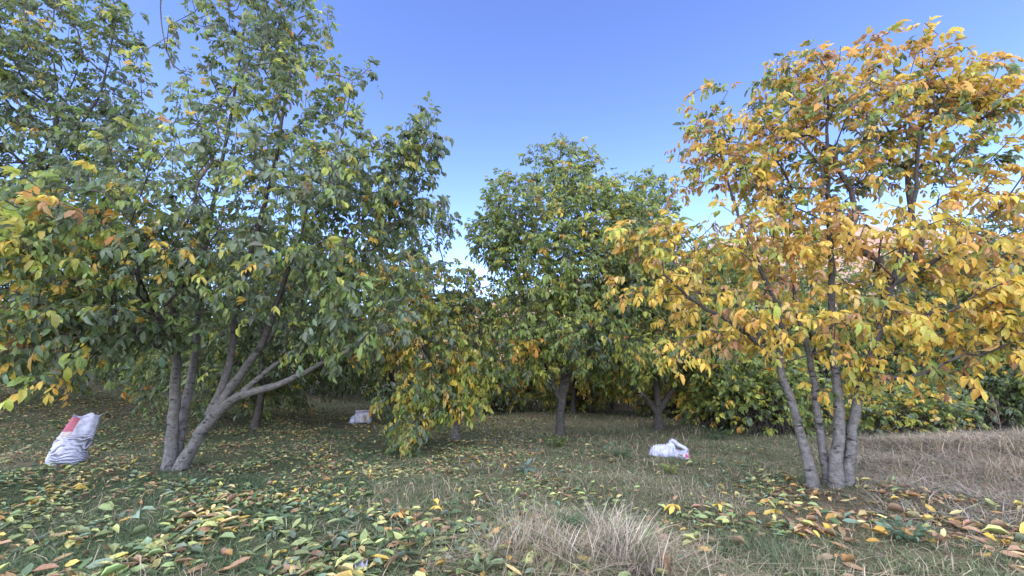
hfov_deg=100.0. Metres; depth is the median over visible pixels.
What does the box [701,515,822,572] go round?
grass tussock
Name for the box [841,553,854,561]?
fallen leaf
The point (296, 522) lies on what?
fallen leaf
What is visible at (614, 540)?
grass tussock
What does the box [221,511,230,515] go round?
fallen leaf
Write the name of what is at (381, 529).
fallen leaf
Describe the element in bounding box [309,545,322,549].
fallen leaf
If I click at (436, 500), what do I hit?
fallen leaf
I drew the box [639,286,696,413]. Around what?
walnut tree
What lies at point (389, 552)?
fallen leaf
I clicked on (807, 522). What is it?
fallen leaf
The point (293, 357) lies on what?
walnut tree
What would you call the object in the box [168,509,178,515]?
fallen leaf
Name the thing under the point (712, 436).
weed
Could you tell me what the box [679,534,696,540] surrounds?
fallen leaf
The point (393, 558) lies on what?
fallen leaf
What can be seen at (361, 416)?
sack
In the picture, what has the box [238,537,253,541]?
fallen leaf
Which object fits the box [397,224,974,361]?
hill
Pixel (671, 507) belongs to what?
fallen leaf
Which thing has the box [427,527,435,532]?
fallen leaf
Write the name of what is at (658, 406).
walnut tree
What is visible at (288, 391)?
walnut tree
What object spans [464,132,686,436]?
walnut tree
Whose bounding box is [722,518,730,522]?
fallen leaf
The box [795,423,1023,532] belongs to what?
dry grass
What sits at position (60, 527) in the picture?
fallen leaf
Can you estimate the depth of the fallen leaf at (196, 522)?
4.10 m
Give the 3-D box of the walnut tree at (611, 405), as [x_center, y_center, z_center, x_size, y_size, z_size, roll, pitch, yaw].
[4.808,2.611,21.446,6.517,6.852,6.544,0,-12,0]
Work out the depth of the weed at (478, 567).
3.37 m
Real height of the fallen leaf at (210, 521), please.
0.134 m
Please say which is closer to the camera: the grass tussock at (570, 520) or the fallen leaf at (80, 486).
the grass tussock at (570, 520)
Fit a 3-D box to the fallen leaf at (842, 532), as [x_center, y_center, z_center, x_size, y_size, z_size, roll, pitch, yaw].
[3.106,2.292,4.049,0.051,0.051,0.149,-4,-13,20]
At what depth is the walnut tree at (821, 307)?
15.67 m
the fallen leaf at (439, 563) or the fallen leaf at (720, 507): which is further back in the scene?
the fallen leaf at (720, 507)
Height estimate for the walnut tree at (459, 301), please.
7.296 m
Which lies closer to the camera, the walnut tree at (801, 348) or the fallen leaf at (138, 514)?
the fallen leaf at (138, 514)
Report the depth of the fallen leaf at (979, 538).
3.81 m
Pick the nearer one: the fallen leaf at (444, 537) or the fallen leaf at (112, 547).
the fallen leaf at (112, 547)
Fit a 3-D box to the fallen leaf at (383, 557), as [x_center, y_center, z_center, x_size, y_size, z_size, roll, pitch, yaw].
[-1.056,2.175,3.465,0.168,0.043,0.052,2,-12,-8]
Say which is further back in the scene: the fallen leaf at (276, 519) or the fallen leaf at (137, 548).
the fallen leaf at (276, 519)
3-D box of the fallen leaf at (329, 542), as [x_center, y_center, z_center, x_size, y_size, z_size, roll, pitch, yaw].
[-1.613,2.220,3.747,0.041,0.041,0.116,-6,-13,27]
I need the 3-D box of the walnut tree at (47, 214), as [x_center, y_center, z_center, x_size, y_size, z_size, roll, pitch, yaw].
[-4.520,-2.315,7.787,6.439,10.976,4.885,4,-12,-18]
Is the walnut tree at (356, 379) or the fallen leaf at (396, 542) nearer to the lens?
the fallen leaf at (396, 542)
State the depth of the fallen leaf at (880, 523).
4.19 m
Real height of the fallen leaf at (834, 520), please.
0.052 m
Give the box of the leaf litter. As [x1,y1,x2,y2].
[0,383,1023,575]
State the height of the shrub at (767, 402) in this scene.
2.748 m
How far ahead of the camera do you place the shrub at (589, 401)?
19.04 m
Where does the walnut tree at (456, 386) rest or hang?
on the ground at (114, 393)
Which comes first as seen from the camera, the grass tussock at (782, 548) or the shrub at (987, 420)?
the grass tussock at (782, 548)
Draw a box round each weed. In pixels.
[466,552,504,571]
[512,458,537,471]
[541,434,566,447]
[603,442,632,456]
[657,463,679,473]
[701,425,730,439]
[875,515,938,542]
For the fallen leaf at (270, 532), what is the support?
on the leaf litter
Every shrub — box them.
[469,356,545,413]
[530,372,622,412]
[616,370,695,417]
[660,351,756,428]
[685,343,843,436]
[830,378,990,435]
[899,347,1023,433]
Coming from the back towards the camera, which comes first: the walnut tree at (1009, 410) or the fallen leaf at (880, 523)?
the walnut tree at (1009, 410)
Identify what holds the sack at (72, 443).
on the ground at (114, 393)
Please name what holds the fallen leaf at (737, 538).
on the leaf litter
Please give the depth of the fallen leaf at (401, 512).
4.50 m
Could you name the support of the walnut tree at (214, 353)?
on the ground at (114, 393)
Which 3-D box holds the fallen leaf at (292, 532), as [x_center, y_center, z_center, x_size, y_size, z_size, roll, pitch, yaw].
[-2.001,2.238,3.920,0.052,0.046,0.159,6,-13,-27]
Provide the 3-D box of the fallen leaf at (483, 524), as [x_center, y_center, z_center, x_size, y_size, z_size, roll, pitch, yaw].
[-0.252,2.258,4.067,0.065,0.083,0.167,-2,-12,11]
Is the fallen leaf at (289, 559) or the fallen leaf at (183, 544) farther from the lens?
the fallen leaf at (183, 544)
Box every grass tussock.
[457,494,614,568]
[495,491,736,575]
[543,506,599,538]
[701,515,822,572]
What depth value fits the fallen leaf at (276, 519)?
4.14 m
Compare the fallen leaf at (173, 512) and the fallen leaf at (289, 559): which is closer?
the fallen leaf at (289, 559)
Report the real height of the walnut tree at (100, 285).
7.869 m
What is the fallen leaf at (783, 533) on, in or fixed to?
on the leaf litter
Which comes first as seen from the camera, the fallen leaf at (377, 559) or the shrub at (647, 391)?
the fallen leaf at (377, 559)
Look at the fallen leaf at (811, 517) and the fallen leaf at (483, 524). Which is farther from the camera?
the fallen leaf at (811, 517)
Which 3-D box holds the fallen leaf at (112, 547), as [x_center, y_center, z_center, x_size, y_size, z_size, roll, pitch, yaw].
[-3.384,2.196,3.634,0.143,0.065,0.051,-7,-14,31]
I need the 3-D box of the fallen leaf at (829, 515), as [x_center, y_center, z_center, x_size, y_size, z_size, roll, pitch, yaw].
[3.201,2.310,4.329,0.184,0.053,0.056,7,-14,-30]
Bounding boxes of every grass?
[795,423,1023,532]
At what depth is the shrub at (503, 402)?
19.26 m
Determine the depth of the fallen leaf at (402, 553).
3.54 m
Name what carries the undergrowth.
on the ground at (114, 393)
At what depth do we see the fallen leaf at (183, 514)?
4.30 m
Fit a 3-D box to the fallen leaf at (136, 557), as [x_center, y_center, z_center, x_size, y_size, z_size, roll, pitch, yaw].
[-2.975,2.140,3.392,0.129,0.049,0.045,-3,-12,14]
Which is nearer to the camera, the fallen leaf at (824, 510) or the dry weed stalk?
the fallen leaf at (824, 510)
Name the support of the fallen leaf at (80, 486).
on the leaf litter
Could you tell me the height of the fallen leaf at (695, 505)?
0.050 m
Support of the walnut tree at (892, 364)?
on the ground at (114, 393)
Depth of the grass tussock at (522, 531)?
3.73 m
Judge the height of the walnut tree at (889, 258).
7.564 m
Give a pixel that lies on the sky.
(505, 77)
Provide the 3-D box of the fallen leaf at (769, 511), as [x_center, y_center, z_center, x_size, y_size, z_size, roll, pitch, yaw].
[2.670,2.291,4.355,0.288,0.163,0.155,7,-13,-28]
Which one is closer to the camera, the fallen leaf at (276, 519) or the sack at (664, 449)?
the fallen leaf at (276, 519)
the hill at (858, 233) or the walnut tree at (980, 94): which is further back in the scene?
the hill at (858, 233)
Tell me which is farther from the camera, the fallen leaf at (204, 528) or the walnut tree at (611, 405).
the walnut tree at (611, 405)
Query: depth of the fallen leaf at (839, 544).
3.79 m
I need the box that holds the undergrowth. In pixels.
[48,347,872,415]
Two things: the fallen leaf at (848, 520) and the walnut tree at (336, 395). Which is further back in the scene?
the walnut tree at (336, 395)
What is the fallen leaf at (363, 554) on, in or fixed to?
on the leaf litter
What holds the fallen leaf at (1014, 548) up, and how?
on the leaf litter
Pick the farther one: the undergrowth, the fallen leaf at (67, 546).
the undergrowth
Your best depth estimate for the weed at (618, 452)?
8.15 m
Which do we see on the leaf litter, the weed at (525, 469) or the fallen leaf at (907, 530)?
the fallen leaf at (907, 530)
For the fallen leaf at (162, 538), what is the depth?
3.67 m
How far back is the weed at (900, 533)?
3.87 m
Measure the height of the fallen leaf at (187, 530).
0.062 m
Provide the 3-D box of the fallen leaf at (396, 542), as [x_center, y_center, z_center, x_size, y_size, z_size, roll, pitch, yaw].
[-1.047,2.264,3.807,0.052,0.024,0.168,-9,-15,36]
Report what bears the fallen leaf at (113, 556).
on the leaf litter
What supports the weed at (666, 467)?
on the ground at (114, 393)
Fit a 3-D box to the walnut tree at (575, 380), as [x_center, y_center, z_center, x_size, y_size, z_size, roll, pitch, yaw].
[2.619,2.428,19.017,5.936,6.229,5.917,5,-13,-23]
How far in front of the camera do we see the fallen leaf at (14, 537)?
4.05 m
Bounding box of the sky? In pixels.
[0,0,1023,339]
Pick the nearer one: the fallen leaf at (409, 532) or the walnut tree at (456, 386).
the fallen leaf at (409, 532)
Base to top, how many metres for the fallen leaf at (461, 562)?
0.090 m
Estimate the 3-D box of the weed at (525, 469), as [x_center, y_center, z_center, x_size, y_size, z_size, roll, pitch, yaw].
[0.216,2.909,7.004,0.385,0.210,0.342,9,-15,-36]
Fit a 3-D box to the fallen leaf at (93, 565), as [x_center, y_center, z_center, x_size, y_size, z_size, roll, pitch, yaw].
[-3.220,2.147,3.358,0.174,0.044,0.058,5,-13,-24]
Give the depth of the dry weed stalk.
10.56 m
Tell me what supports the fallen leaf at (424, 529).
on the leaf litter
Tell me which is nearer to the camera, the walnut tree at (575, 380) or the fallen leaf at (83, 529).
the fallen leaf at (83, 529)
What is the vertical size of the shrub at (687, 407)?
3.006 m
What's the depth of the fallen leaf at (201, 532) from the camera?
3.88 m
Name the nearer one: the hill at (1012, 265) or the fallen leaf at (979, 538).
the fallen leaf at (979, 538)
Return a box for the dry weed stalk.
[987,395,1005,432]
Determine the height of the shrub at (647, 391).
3.206 m
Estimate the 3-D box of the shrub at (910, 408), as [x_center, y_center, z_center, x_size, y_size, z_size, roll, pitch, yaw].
[10.121,3.262,11.218,3.692,1.803,2.213,0,-12,0]
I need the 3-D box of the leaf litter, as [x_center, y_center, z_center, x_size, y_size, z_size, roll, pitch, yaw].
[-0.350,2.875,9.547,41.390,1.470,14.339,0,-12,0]
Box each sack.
[45,413,101,465]
[349,410,371,423]
[649,438,689,458]
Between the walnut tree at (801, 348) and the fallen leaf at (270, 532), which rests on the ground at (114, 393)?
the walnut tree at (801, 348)
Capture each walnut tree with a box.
[0,0,176,304]
[0,0,453,471]
[0,227,134,403]
[7,227,160,363]
[80,214,333,424]
[89,234,279,373]
[112,210,377,430]
[252,264,347,384]
[278,258,383,397]
[293,242,482,422]
[332,195,509,458]
[394,278,504,387]
[456,282,581,413]
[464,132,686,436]
[501,281,644,413]
[577,278,649,408]
[579,165,762,429]
[602,16,1023,489]
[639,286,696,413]
[649,243,852,426]
[743,248,910,418]
[808,235,1011,424]
[820,243,1023,424]
[879,209,1023,428]
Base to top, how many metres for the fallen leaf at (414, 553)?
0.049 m
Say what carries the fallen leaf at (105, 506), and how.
on the leaf litter
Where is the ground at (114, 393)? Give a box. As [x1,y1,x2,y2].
[0,332,1023,575]
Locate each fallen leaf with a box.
[9,534,25,540]
[52,525,66,530]
[65,541,74,547]
[74,483,90,490]
[75,527,91,532]
[80,498,120,515]
[86,558,113,567]
[108,543,116,552]
[109,552,127,558]
[124,534,170,559]
[126,506,155,525]
[128,545,143,555]
[130,554,141,562]
[146,548,163,555]
[152,558,160,569]
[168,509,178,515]
[172,542,187,550]
[178,512,195,518]
[179,526,193,537]
[186,520,202,528]
[190,516,223,531]
[197,530,204,535]
[199,526,210,531]
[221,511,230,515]
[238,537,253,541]
[252,516,283,530]
[264,525,284,541]
[283,556,298,563]
[290,528,295,537]
[292,518,300,527]
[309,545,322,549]
[322,540,331,545]
[356,551,368,557]
[371,554,388,559]
[373,556,382,563]
[375,526,385,532]
[381,549,393,554]
[384,554,397,567]
[387,540,399,546]
[391,509,411,517]
[396,550,407,557]
[403,506,420,514]
[404,529,425,546]
[406,551,420,555]
[420,525,427,532]
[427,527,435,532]
[430,498,445,516]
[436,536,449,541]
[436,560,447,564]
[452,523,464,532]
[458,558,466,565]
[481,522,489,531]
[663,504,679,514]
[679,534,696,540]
[691,504,700,507]
[712,504,725,511]
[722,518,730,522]
[729,536,746,544]
[763,508,782,517]
[775,530,787,537]
[800,519,813,525]
[806,515,816,520]
[820,509,832,512]
[825,513,833,521]
[828,517,839,525]
[830,541,849,549]
[838,526,845,536]
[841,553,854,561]
[842,518,858,522]
[872,525,888,534]
[874,521,893,529]
[899,527,912,534]
[968,536,988,542]
[1007,545,1023,551]
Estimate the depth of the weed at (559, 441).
9.27 m
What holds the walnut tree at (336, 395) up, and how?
on the ground at (114, 393)
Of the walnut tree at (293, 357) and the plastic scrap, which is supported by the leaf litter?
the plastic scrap
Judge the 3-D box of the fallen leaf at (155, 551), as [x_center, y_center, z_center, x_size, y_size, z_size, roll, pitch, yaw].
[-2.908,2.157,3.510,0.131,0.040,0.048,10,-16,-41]
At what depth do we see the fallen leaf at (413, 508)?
4.48 m
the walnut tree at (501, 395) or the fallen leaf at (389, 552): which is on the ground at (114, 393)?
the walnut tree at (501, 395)
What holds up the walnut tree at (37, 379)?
on the ground at (114, 393)
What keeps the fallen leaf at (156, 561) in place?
on the leaf litter
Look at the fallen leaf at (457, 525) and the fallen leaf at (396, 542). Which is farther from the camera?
the fallen leaf at (457, 525)
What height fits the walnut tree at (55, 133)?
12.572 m
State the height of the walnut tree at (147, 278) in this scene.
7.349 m
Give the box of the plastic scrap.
[354,559,367,569]
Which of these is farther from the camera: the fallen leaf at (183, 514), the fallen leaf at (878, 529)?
the fallen leaf at (183, 514)
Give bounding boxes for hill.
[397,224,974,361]
[803,240,1022,383]

